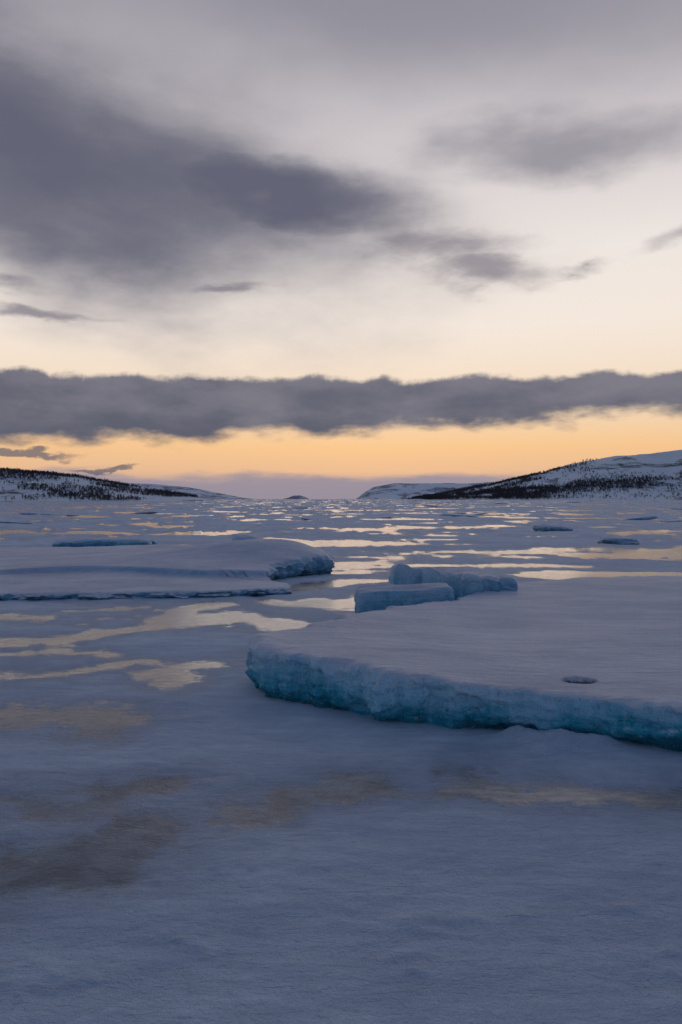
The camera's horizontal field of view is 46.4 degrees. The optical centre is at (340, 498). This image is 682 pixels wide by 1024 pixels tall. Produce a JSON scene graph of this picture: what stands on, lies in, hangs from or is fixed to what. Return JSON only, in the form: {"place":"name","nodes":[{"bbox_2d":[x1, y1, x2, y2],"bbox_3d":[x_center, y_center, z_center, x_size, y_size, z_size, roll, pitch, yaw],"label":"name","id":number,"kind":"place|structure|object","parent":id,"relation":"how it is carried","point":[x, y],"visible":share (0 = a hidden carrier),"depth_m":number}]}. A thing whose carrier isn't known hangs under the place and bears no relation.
{"place":"outdoors","nodes":[
{"label":"outdoors","id":0,"kind":"place"},
{"bbox_2d":[0,471,214,500],"bbox_3d":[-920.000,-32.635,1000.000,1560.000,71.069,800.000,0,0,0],"label":"snowy hill","id":1,"kind":"structure","parent":0,"point":[11,489],"depth_m":739.15},
{"bbox_2d":[107,482,251,498],"bbox_3d":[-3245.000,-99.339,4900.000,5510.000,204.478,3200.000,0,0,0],"label":"snowy hill","id":2,"kind":"structure","parent":0,"point":[200,493],"depth_m":3909.72},
{"bbox_2d":[285,495,308,498],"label":"island","id":3,"kind":"structure","parent":0,"point":[297,497],"depth_m":6406.44},
{"bbox_2d":[0,499,681,1023],"bbox_3d":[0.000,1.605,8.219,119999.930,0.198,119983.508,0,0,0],"label":"frozen bay ground","id":4,"kind":"structure","parent":0,"point":[196,827],"depth_m":4.20},
{"bbox_2d":[0,467,197,500],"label":"birch forest","id":5,"kind":"object","parent":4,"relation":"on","point":[89,494],"visible":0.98,"depth_m":781.66},
{"bbox_2d":[52,537,156,546],"bbox_3d":[-7.999,1.596,27.000,3.354,0.597,1.351,0,0,0],"label":"ice block","id":6,"kind":"object","parent":4,"relation":"on","point":[79,542],"depth_m":26.45},
{"bbox_2d":[0,539,334,600],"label":"ice floe","id":7,"kind":"object","parent":4,"relation":"on","point":[252,567],"visible":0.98,"depth_m":16.36},
{"bbox_2d":[231,534,263,540],"bbox_3d":[-2.308,1.083,19.797,0.830,0.442,0.534,0,0,-18],"label":"ice block","id":8,"kind":"object","parent":7,"relation":"on","point":[234,537],"depth_m":19.57},
{"bbox_2d":[0,500,681,523],"bbox_3d":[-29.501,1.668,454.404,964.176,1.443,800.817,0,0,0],"label":"ice rubble","id":9,"kind":"object","parent":4,"relation":"on","point":[451,514],"visible":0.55,"depth_m":78.94},
{"bbox_2d":[354,583,454,612],"bbox_3d":[0.879,1.555,11.051,1.370,0.761,0.538,0,0,-7],"label":"ice block","id":10,"kind":"object","parent":4,"relation":"on","point":[371,597],"depth_m":10.81},
{"bbox_2d":[388,564,422,584],"bbox_3d":[1.063,1.470,12.296,0.810,0.958,0.512,0,0,-7],"label":"ice block","id":11,"kind":"object","parent":4,"relation":"on","point":[402,574],"depth_m":12.14},
{"bbox_2d":[421,567,466,599],"bbox_3d":[1.583,1.446,12.096,0.762,0.840,0.665,0,0,13],"label":"ice block","id":12,"kind":"object","parent":4,"relation":"on","point":[450,578],"depth_m":11.85},
{"bbox_2d":[245,576,681,751],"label":"ice floe","id":13,"kind":"object","parent":4,"relation":"on","point":[596,655],"visible":0.96,"depth_m":6.64},
{"bbox_2d":[455,572,517,599],"bbox_3d":[2.129,1.472,11.967,0.954,0.760,0.966,0,0,-19],"label":"ice block","id":14,"kind":"object","parent":4,"relation":"on","point":[470,583],"depth_m":11.64},
{"bbox_2d":[408,458,681,499],"bbox_3d":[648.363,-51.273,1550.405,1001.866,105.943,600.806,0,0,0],"label":"birch forest","id":15,"kind":"object","parent":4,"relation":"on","point":[515,491],"visible":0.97,"depth_m":1441.66},
{"bbox_2d":[532,524,572,530],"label":"ice block","id":16,"kind":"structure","parent":4,"relation":"on","point":[541,527],"depth_m":41.50},
{"bbox_2d":[597,537,638,544],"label":"ice block","id":17,"kind":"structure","parent":4,"relation":"on","point":[620,540],"depth_m":29.10},
{"bbox_2d":[0,0,681,498],"label":"sky","id":18,"kind":"structure","parent":0,"point":[254,249]},
{"bbox_2d":[356,482,490,498],"bbox_3d":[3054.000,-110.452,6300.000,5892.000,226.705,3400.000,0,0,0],"label":"snowy hill","id":19,"kind":"structure","parent":0,"point":[399,491],"depth_m":5130.15},
{"bbox_2d":[404,450,681,499],"bbox_3d":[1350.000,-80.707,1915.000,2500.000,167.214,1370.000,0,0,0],"label":"snowy hill","id":20,"kind":"structure","parent":0,"point":[668,463],"depth_m":1526.58}
]}

